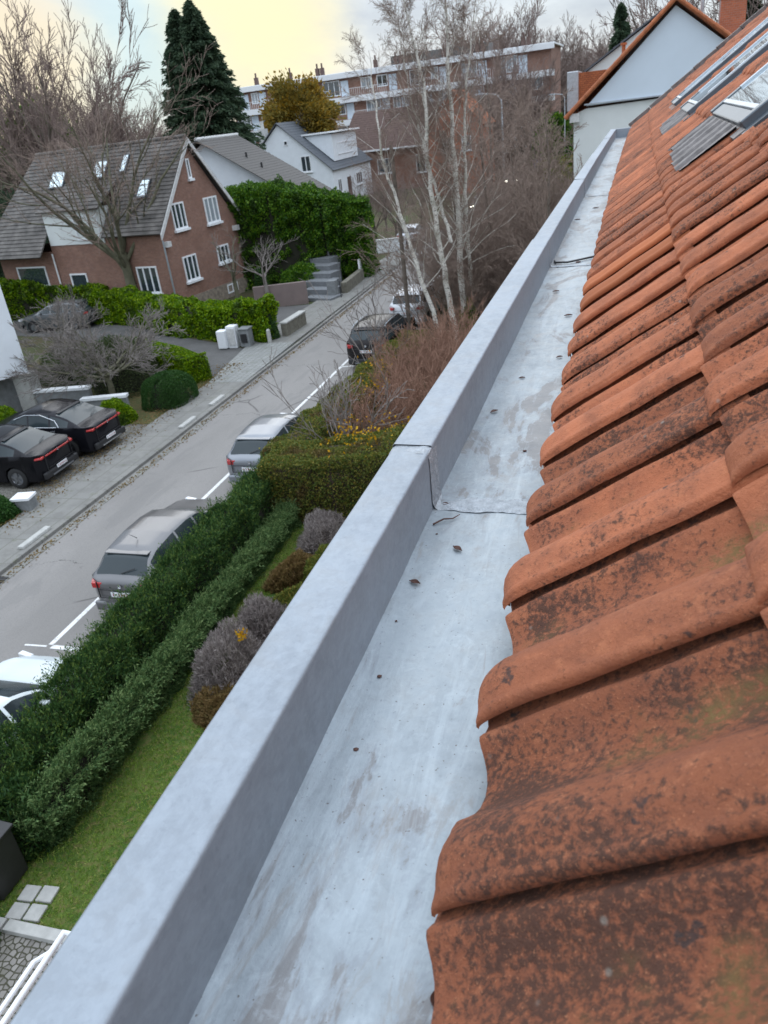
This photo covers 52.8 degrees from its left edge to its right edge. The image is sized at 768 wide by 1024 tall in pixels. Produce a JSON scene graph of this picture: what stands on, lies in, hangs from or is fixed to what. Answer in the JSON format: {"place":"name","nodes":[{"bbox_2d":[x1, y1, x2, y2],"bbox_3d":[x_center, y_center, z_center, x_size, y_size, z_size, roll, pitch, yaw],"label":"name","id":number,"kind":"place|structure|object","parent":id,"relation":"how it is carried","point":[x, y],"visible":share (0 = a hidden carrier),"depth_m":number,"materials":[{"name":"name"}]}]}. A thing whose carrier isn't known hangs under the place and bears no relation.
{"place":"outdoors","nodes":[
{"label":"outdoors","id":0,"kind":"place"},
{"bbox_2d":[0,287,41,411],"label":"white building","id":1,"kind":"structure","parent":0,"point":[10,389],"depth_m":29.66,"materials":[{"name":"paint"}]},
{"bbox_2d":[0,931,56,1023],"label":"house terrace","id":2,"kind":"structure","parent":0,"point":[18,954],"depth_m":9.84,"materials":[{"name":"stone"}]},
{"bbox_2d":[0,424,147,500],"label":"parking apron","id":3,"kind":"object","parent":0,"point":[8,490],"visible":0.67,"depth_m":24.66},
{"bbox_2d":[9,491,37,510],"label":"stone block","id":4,"kind":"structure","parent":3,"relation":"on","point":[25,501],"depth_m":22.23,"materials":[{"name":"white paint"}]},
{"bbox_2d":[0,424,78,488],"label":"parked car","id":5,"kind":"object","parent":3,"relation":"on","point":[28,455],"visible":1,"depth_m":23.88,"materials":[{"name":"paint"}]},
{"bbox_2d":[0,398,125,455],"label":"parked car","id":6,"kind":"object","parent":3,"relation":"on","point":[86,427],"visible":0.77,"depth_m":25.80,"materials":[{"name":"paint"}]},
{"bbox_2d":[12,320,243,375],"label":"driveway","id":7,"kind":"structure","parent":0,"point":[215,355],"depth_m":39.20,"materials":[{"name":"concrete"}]},
{"bbox_2d":[18,299,99,332],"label":"parked car","id":8,"kind":"object","parent":7,"relation":"on","point":[43,315],"visible":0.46,"depth_m":44.94,"materials":[{"name":"paint"}]},
{"bbox_2d":[10,282,107,342],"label":"driveway shrub","id":9,"kind":"object","parent":7,"relation":"on","point":[71,310],"visible":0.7,"depth_m":41.09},
{"bbox_2d":[216,324,240,348],"bbox_3d":[-7.407,-8.327,36.807,0.915,1.050,0.650,2,28,17],"label":"utility cabinet","id":10,"kind":"object","parent":7,"relation":"on","point":[228,336],"visible":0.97,"depth_m":36.63,"materials":[{"name":"metal"}]},
{"bbox_2d":[91,376,213,423],"bbox_3d":[-10.266,-4.749,31.634,5.550,0.001,6.300,2,28,17],"label":"front bed","id":11,"kind":"object","parent":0,"point":[135,402],"visible":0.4,"depth_m":29.73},
{"bbox_2d":[33,385,92,403],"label":"garden wall","id":12,"kind":"structure","parent":11,"relation":"on","point":[76,392],"depth_m":29.96,"materials":[{"name":"grey stone"}]},
{"bbox_2d":[3,295,187,401],"bbox_3d":[-10.956,-6.145,29.750,7.410,4.409,5.349,-18,29,-21],"label":"pollard tree","id":13,"kind":"object","parent":11,"relation":"on","point":[107,374],"visible":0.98,"depth_m":29.43,"materials":[{"name":"grey plant"}]},
{"bbox_2d":[100,397,138,425],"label":"garden bush","id":14,"kind":"object","parent":11,"relation":"on","point":[128,414],"visible":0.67,"depth_m":28.42,"materials":[{"name":"green plant"}]},
{"bbox_2d":[141,369,198,411],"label":"box bush","id":15,"kind":"object","parent":11,"relation":"on","point":[169,391],"visible":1,"depth_m":29.41,"materials":[{"name":"green plant"}]},
{"bbox_2d":[0,522,328,930],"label":"lawn","id":16,"kind":"structure","parent":0,"point":[146,739],"depth_m":11.79,"materials":[{"name":"plant"}]},
{"bbox_2d":[0,917,66,943],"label":"terrace edging","id":17,"kind":"object","parent":16,"relation":"on","point":[30,931],"visible":0.12,"depth_m":10.12,"materials":[{"name":"concrete"}]},
{"bbox_2d":[189,677,235,730],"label":"brown shrub","id":18,"kind":"object","parent":16,"relation":"on","point":[204,710],"visible":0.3,"depth_m":13.36,"materials":[{"name":"beige plant"}]},
{"bbox_2d":[186,615,262,710],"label":"lavender bush","id":19,"kind":"object","parent":16,"relation":"on","point":[219,645],"visible":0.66,"depth_m":13.89,"materials":[{"name":"plant"}]},
{"bbox_2d":[235,591,287,641],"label":"lavender bush","id":20,"kind":"object","parent":16,"relation":"on","point":[259,615],"visible":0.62,"depth_m":15.20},
{"bbox_2d":[260,547,311,594],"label":"brown shrub","id":21,"kind":"object","parent":16,"relation":"on","point":[288,570],"visible":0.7,"depth_m":16.91,"materials":[{"name":"beige plant"}]},
{"bbox_2d":[295,507,345,554],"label":"lavender bush","id":22,"kind":"object","parent":16,"relation":"on","point":[320,523],"visible":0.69,"depth_m":18.16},
{"bbox_2d":[256,422,406,523],"bbox_3d":[-0.893,-1.020,19.884,4.480,2.082,1.946,-3,27,9],"label":"bushy hedge","id":23,"kind":"object","parent":16,"relation":"on","point":[310,474],"visible":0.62,"depth_m":19.32,"materials":[{"name":"green plant"}]},
{"bbox_2d":[257,340,410,438],"bbox_3d":[-1.261,-2.852,21.439,3.661,3.954,3.644,-28,34,-35],"label":"bare shrub","id":24,"kind":"object","parent":16,"relation":"on","point":[324,401],"visible":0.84,"depth_m":21.16,"materials":[{"name":"plant"}]},
{"bbox_2d":[325,361,431,440],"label":"red twig bush","id":25,"kind":"object","parent":16,"relation":"on","point":[358,406],"visible":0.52,"depth_m":22.66,"materials":[{"name":"plant"}]},
{"bbox_2d":[0,245,414,567],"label":"pavement","id":26,"kind":"structure","parent":0,"point":[78,493],"depth_m":25.33,"materials":[{"name":"concrete"}]},
{"bbox_2d":[0,175,495,856],"bbox_3d":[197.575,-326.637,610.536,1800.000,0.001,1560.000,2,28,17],"label":"ground","id":27,"kind":"structure","parent":0,"point":[48,343],"depth_m":48.66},
{"bbox_2d":[0,820,27,900],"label":"garden bin","id":28,"kind":"object","parent":27,"relation":"on","point":[13,867],"visible":1,"depth_m":10.69,"materials":[{"name":"black plastic"}]},
{"bbox_2d":[0,770,74,863],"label":"conifer shrub","id":29,"kind":"object","parent":27,"relation":"on","point":[12,787],"visible":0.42,"depth_m":11.14,"materials":[{"name":"green plant"}]},
{"bbox_2d":[0,277,108,320],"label":"laurel hedge","id":30,"kind":"object","parent":27,"relation":"on","point":[22,296],"visible":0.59,"depth_m":48.27,"materials":[{"name":"green plant"}]},
{"bbox_2d":[0,0,128,241],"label":"bare tree","id":31,"kind":"object","parent":27,"relation":"on","point":[12,116],"visible":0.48,"depth_m":62.58,"materials":[{"name":"brown plant"}]},
{"bbox_2d":[0,67,143,189],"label":"bare tree","id":32,"kind":"object","parent":27,"relation":"on","point":[54,119],"visible":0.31,"depth_m":56.11,"materials":[{"name":"brown plant"}]},
{"bbox_2d":[0,0,156,174],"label":"bare tree","id":33,"kind":"object","parent":27,"relation":"on","point":[42,133],"visible":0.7,"depth_m":59.28,"materials":[{"name":"brown plant"}]},
{"bbox_2d":[33,46,174,149],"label":"bare tree","id":34,"kind":"object","parent":27,"relation":"on","point":[104,108],"visible":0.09,"depth_m":61.86,"materials":[{"name":"brown plant"}]},
{"bbox_2d":[0,40,222,287],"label":"bare tree","id":35,"kind":"object","parent":27,"relation":"on","point":[121,257],"visible":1,"depth_m":41.52,"materials":[{"name":"brown plant"}]},
{"bbox_2d":[47,85,184,149],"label":"bare tree","id":36,"kind":"object","parent":27,"relation":"on","point":[145,132],"visible":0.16,"depth_m":58.43,"materials":[{"name":"brown plant"}]},
{"bbox_2d":[73,334,163,397],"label":"garden bush","id":37,"kind":"object","parent":27,"relation":"on","point":[128,381],"visible":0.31,"depth_m":31.74,"materials":[{"name":"plant"}]},
{"bbox_2d":[0,134,249,300],"bbox_3d":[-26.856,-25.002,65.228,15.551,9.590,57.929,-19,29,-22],"label":"brick house","id":38,"kind":"structure","parent":27,"relation":"on","point":[174,229],"depth_m":45.39,"materials":[{"name":"brick"}]},
{"bbox_2d":[16,266,50,285],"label":"window","id":39,"kind":"structure","parent":38,"relation":"in","point":[39,273],"depth_m":48.03,"materials":[{"name":"white paint"}]},
{"bbox_2d":[135,266,163,293],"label":"window","id":40,"kind":"structure","parent":38,"relation":"in","point":[148,277],"depth_m":44.40,"materials":[{"name":"white paint"}]},
{"bbox_2d":[171,201,190,232],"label":"window","id":41,"kind":"structure","parent":38,"relation":"in","point":[178,213],"depth_m":43.80,"materials":[{"name":"white paint"}]},
{"bbox_2d":[182,253,202,284],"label":"window","id":42,"kind":"structure","parent":38,"relation":"in","point":[190,263],"depth_m":45.16,"materials":[{"name":"white paint"}]},
{"bbox_2d":[202,195,223,226],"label":"window","id":43,"kind":"structure","parent":38,"relation":"in","point":[211,208],"depth_m":46.24,"materials":[{"name":"white paint"}]},
{"bbox_2d":[0,448,286,817],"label":"conifer hedge","id":44,"kind":"object","parent":27,"relation":"on","point":[137,623],"visible":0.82,"depth_m":14.51,"materials":[{"name":"green plant"}]},
{"bbox_2d":[4,495,302,846],"bbox_3d":[-3.676,2.112,15.282,1.286,1.342,10.571,2,28,17],"label":"juniper hedge","id":45,"kind":"object","parent":27,"relation":"on","point":[104,741],"visible":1,"depth_m":13.18,"materials":[{"name":"green plant"}]},
{"bbox_2d":[116,337,212,383],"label":"rounded hedge","id":46,"kind":"object","parent":27,"relation":"on","point":[195,366],"visible":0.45,"depth_m":32.28,"materials":[{"name":"green plant"}]},
{"bbox_2d":[85,284,279,342],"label":"laurel hedge","id":47,"kind":"object","parent":27,"relation":"on","point":[207,319],"visible":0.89,"depth_m":39.48,"materials":[{"name":"green plant"}]},
{"bbox_2d":[159,0,268,152],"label":"spruce","id":48,"kind":"object","parent":27,"relation":"on","point":[190,32],"visible":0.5,"depth_m":59.35,"materials":[{"name":"green plant"}]},
{"bbox_2d":[210,235,299,293],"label":"gnarled tree","id":49,"kind":"object","parent":27,"relation":"on","point":[263,275],"visible":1,"depth_m":43.11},
{"bbox_2d":[192,133,331,190],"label":"house","id":50,"kind":"structure","parent":27,"relation":"on","point":[232,159],"depth_m":55.17,"materials":[{"name":"white paint"}]},
{"bbox_2d":[252,281,308,306],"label":"retaining wall","id":51,"kind":"structure","parent":27,"relation":"on","point":[290,294],"depth_m":43.99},
{"bbox_2d":[279,310,306,335],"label":"stone wall","id":52,"kind":"structure","parent":27,"relation":"on","point":[293,323],"depth_m":38.04,"materials":[{"name":"concrete"}]},
{"bbox_2d":[279,261,319,283],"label":"garden bush","id":53,"kind":"object","parent":27,"relation":"on","point":[296,272],"visible":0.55,"depth_m":47.10,"materials":[{"name":"green plant"}]},
{"bbox_2d":[252,67,346,133],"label":"autumn tree","id":54,"kind":"object","parent":27,"relation":"on","point":[307,100],"visible":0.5,"depth_m":94.09,"materials":[{"name":"yellow plant"}]},
{"bbox_2d":[224,173,381,290],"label":"tall hedge","id":55,"kind":"object","parent":27,"relation":"on","point":[314,217],"visible":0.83,"depth_m":48.07,"materials":[{"name":"green plant"}]},
{"bbox_2d":[257,120,372,195],"bbox_3d":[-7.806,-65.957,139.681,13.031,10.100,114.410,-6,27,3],"label":"white house","id":56,"kind":"structure","parent":27,"relation":"on","point":[327,158],"depth_m":90.49,"materials":[{"name":"paint"}]},
{"bbox_2d":[305,250,342,301],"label":"garden steps","id":57,"kind":"structure","parent":27,"relation":"on","point":[329,267],"depth_m":46.61,"materials":[{"name":"concrete"}]},
{"bbox_2d":[258,329,428,457],"bbox_3d":[-0.749,-4.145,26.578,1.644,1.532,13.229,3,29,20],"label":"roadside hedge","id":58,"kind":"object","parent":27,"relation":"on","point":[316,418],"visible":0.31,"depth_m":24.25,"materials":[{"name":"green plant"}]},
{"bbox_2d":[301,260,409,369],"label":"bare shrub","id":59,"kind":"object","parent":27,"relation":"on","point":[374,318],"visible":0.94,"depth_m":27.51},
{"bbox_2d":[0,2,767,1023],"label":"tiled house","id":60,"kind":"structure","parent":27,"relation":"on","point":[540,796],"depth_m":0.86,"materials":[{"name":"ceramic"}]},
{"bbox_2d":[357,162,418,236],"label":"bare tree","id":61,"kind":"object","parent":27,"relation":"on","point":[402,191],"visible":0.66,"depth_m":60.90,"materials":[{"name":"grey plant"}]},
{"bbox_2d":[348,96,436,190],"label":"brown roof house","id":62,"kind":"structure","parent":27,"relation":"on","point":[362,121],"depth_m":104.25,"materials":[{"name":"red brick"}]},
{"bbox_2d":[236,31,563,173],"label":"apartment block","id":63,"kind":"structure","parent":27,"relation":"on","point":[253,94],"depth_m":108.33,"materials":[{"name":"red brick"}]},
{"bbox_2d":[389,145,411,329],"bbox_3d":[0.742,-10.575,31.560,0.218,8.001,0.198,2,28,17],"label":"wooden pole","id":64,"kind":"object","parent":27,"relation":"on","point":[406,293],"visible":0.64,"depth_m":31.59,"materials":[{"name":"brown wood"}]},
{"bbox_2d":[328,25,473,339],"bbox_3d":[0.599,-11.848,29.531,5.254,12.177,3.442,19,37,41],"label":"birch tree","id":65,"kind":"object","parent":27,"relation":"on","point":[408,237],"visible":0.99,"depth_m":29.23,"materials":[{"name":"grey plant"}]},
{"bbox_2d":[362,352,446,437],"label":"red twig bush","id":66,"kind":"object","parent":27,"relation":"on","point":[420,388],"visible":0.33,"depth_m":22.59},
{"bbox_2d":[359,335,459,422],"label":"red twig bush","id":67,"kind":"object","parent":27,"relation":"on","point":[411,370],"visible":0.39,"depth_m":25.02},
{"bbox_2d":[364,312,462,390],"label":"red twig bush","id":68,"kind":"object","parent":27,"relation":"on","point":[401,351],"visible":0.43,"depth_m":27.20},
{"bbox_2d":[366,0,474,242],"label":"birch tree","id":69,"kind":"object","parent":27,"relation":"on","point":[403,22],"visible":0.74,"depth_m":29.36,"materials":[{"name":"grey plant"}]},
{"bbox_2d":[370,0,483,336],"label":"birch tree","id":70,"kind":"object","parent":27,"relation":"on","point":[435,221],"visible":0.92,"depth_m":29.32,"materials":[{"name":"grey plant"}]},
{"bbox_2d":[336,195,517,337],"bbox_3d":[2.068,-10.325,33.187,7.820,5.817,8.258,2,28,18],"label":"thicket shrub","id":71,"kind":"object","parent":27,"relation":"on","point":[411,297],"visible":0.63,"depth_m":33.04,"materials":[{"name":"plant"}]},
{"bbox_2d":[403,313,477,386],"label":"red twig bush","id":72,"kind":"object","parent":27,"relation":"on","point":[444,341],"visible":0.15,"depth_m":26.08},
{"bbox_2d":[411,290,486,357],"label":"red twig bush","id":73,"kind":"object","parent":27,"relation":"on","point":[458,324],"visible":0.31,"depth_m":29.44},
{"bbox_2d":[380,184,535,300],"bbox_3d":[3.931,-13.202,38.348,7.832,5.826,8.271,1,28,15],"label":"thicket shrub","id":74,"kind":"object","parent":27,"relation":"on","point":[470,218],"visible":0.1,"depth_m":38.26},
{"bbox_2d":[392,0,526,314],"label":"birch tree","id":75,"kind":"object","parent":27,"relation":"on","point":[448,71],"visible":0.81,"depth_m":30.00,"materials":[{"name":"grey plant"}]},
{"bbox_2d":[428,90,495,195],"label":"orange brick house","id":76,"kind":"structure","parent":27,"relation":"on","point":[459,117],"depth_m":88.35,"materials":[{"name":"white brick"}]},
{"bbox_2d":[413,0,527,321],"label":"birch tree","id":77,"kind":"object","parent":27,"relation":"on","point":[465,102],"visible":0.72,"depth_m":30.12,"materials":[{"name":"grey plant"}]},
{"bbox_2d":[425,79,525,227],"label":"slender tree","id":78,"kind":"object","parent":27,"relation":"on","point":[483,113],"visible":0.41,"depth_m":40.05,"materials":[{"name":"brown plant"}]},
{"bbox_2d":[411,201,541,319],"bbox_3d":[4.580,-11.176,34.925,7.114,5.190,6.454,18,36,40],"label":"thicket shrub","id":79,"kind":"object","parent":27,"relation":"on","point":[481,251],"visible":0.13,"depth_m":33.88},
{"bbox_2d":[434,216,539,318],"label":"thicket shrub","id":80,"kind":"object","parent":27,"relation":"on","point":[467,274],"visible":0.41,"depth_m":32.74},
{"bbox_2d":[434,117,542,250],"bbox_3d":[4.745,-13.360,35.364,5.473,8.612,4.398,2,28,17],"label":"slender tree","id":81,"kind":"object","parent":27,"relation":"on","point":[479,158],"visible":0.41,"depth_m":34.55,"materials":[{"name":"brown plant"}]},
{"bbox_2d":[442,16,544,205],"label":"slender tree","id":82,"kind":"object","parent":27,"relation":"on","point":[497,73],"visible":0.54,"depth_m":44.27,"materials":[{"name":"brown plant"}]},
{"bbox_2d":[437,192,550,304],"bbox_3d":[6.202,-11.280,34.529,6.683,5.374,7.366,-15,28,-16],"label":"thicket shrub","id":83,"kind":"object","parent":27,"relation":"on","point":[520,221],"visible":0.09,"depth_m":33.09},
{"bbox_2d":[446,30,558,167],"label":"bare tree","id":84,"kind":"object","parent":27,"relation":"on","point":[515,75],"visible":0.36,"depth_m":95.32,"materials":[{"name":"brown plant"}]},
{"bbox_2d":[461,59,549,169],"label":"bare tree","id":85,"kind":"object","parent":27,"relation":"on","point":[501,89],"visible":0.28,"depth_m":90.64,"materials":[{"name":"brown plant"}]},
{"bbox_2d":[473,117,560,246],"bbox_3d":[6.267,-15.101,38.530,4.765,8.485,3.096,13,33,35],"label":"slender tree","id":86,"kind":"object","parent":27,"relation":"on","point":[515,157],"visible":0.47,"depth_m":37.18,"materials":[{"name":"brown plant"}]},
{"bbox_2d":[473,44,566,172],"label":"bare tree","id":87,"kind":"object","parent":27,"relation":"on","point":[541,90],"visible":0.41,"depth_m":95.64,"materials":[{"name":"brown plant"}]},
{"bbox_2d":[488,106,568,255],"bbox_3d":[6.573,-12.044,32.306,3.151,8.636,4.850,-20,30,-24],"label":"slender tree","id":88,"kind":"object","parent":27,"relation":"on","point":[531,186],"visible":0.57,"depth_m":31.99,"materials":[{"name":"brown plant"}]},
{"bbox_2d":[475,0,582,84],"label":"bare tree","id":89,"kind":"object","parent":27,"relation":"on","point":[535,29],"visible":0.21,"depth_m":117.50,"materials":[{"name":"brown plant"}]},
{"bbox_2d":[476,26,583,160],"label":"bare tree","id":90,"kind":"object","parent":27,"relation":"on","point":[548,77],"visible":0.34,"depth_m":99.37,"materials":[{"name":"brown plant"}]},
{"bbox_2d":[480,86,587,265],"bbox_3d":[6.424,-10.831,29.283,4.967,9.259,5.020,-28,34,-35],"label":"slender tree","id":91,"kind":"object","parent":27,"relation":"on","point":[537,181],"visible":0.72,"depth_m":28.14,"materials":[{"name":"brown plant"}]},
{"bbox_2d":[498,88,573,227],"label":"slender tree","id":92,"kind":"object","parent":27,"relation":"on","point":[528,127],"visible":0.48,"depth_m":41.80,"materials":[{"name":"brown plant"}]},
{"bbox_2d":[530,110,573,165],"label":"evergreen bush","id":93,"kind":"object","parent":27,"relation":"on","point":[558,117],"visible":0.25,"depth_m":97.47,"materials":[{"name":"green plant"}]},
{"bbox_2d":[608,1,632,51],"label":"spruce","id":94,"kind":"object","parent":27,"relation":"on","point":[621,26],"visible":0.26,"depth_m":50.72,"materials":[{"name":"green plant"}]},
{"bbox_2d":[584,9,661,71],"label":"gabled house","id":95,"kind":"structure","parent":27,"relation":"on","point":[607,60],"depth_m":40.05,"materials":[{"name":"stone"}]},
{"bbox_2d":[564,0,746,176],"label":"gabled neighbour","id":96,"kind":"structure","parent":27,"relation":"on","point":[672,43],"depth_m":28.34,"materials":[{"name":"paint"}]},
{"bbox_2d":[576,0,767,68],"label":"bare tree","id":97,"kind":"object","parent":27,"relation":"on","point":[642,11],"visible":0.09,"depth_m":54.94,"materials":[{"name":"brown plant"}]},
{"bbox_2d":[0,190,501,662],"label":"road","id":98,"kind":"structure","parent":0,"point":[51,595],"depth_m":22.40,"materials":[{"name":"asphalt"}]},
{"bbox_2d":[0,650,73,753],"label":"parked car","id":99,"kind":"object","parent":98,"relation":"on","point":[20,672],"visible":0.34,"depth_m":13.45,"materials":[{"name":"paint"}]},
{"bbox_2d":[0,404,229,584],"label":"gutter strip","id":100,"kind":"object","parent":98,"relation":"on","point":[108,496],"visible":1,"depth_m":22.50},
{"bbox_2d":[0,272,397,588],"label":"leaf litter","id":101,"kind":"object","parent":100,"relation":"on","point":[144,469],"visible":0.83,"depth_m":25.91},
{"bbox_2d":[91,497,226,609],"bbox_3d":[-4.947,0.578,18.051,2.040,1.723,4.440,2,28,17],"label":"parked car","id":102,"kind":"object","parent":98,"relation":"on","point":[128,558],"visible":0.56,"depth_m":16.60,"materials":[{"name":"paint"}]},
{"bbox_2d":[25,359,352,649],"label":"parking lines","id":103,"kind":"object","parent":98,"relation":"on","point":[71,624],"visible":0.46,"depth_m":17.22,"materials":[{"name":"paint"}]},
{"bbox_2d":[0,247,420,575],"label":"kerb","id":104,"kind":"structure","parent":98,"relation":"on","point":[47,535],"depth_m":25.09,"materials":[{"name":"concrete"}]},
{"bbox_2d":[226,413,308,482],"bbox_3d":[-3.180,-2.225,23.351,2.020,1.498,4.240,2,28,17],"label":"parked car","id":105,"kind":"object","parent":98,"relation":"on","point":[253,436],"visible":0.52,"depth_m":21.84,"materials":[{"name":"paint"}]},
{"bbox_2d":[347,313,417,365],"bbox_3d":[-0.025,-7.543,32.751,2.180,1.707,4.690,3,29,19],"label":"parked car","id":106,"kind":"object","parent":98,"relation":"on","point":[391,318],"visible":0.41,"depth_m":31.10,"materials":[{"name":"paint"}]},
{"bbox_2d":[389,284,443,323],"bbox_3d":[1.673,-10.385,37.993,2.140,1.618,4.390,3,29,19],"label":"parked car","id":107,"kind":"object","parent":98,"relation":"on","point":[394,308],"visible":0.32,"depth_m":36.33,"materials":[{"name":"paint"}]},
{"bbox_2d":[208,342,293,382],"bbox_3d":[-6.064,-6.643,34.273,2.520,0.094,5.800,2,28,17],"label":"pavement crossing","id":108,"kind":"object","parent":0,"point":[252,358],"visible":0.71,"depth_m":34.20,"materials":[{"name":"concrete"}]},
{"bbox_2d":[0,0,766,137],"label":"sky","id":109,"kind":"structure","parent":0,"point":[260,37],"materials":[{"name":"white"}]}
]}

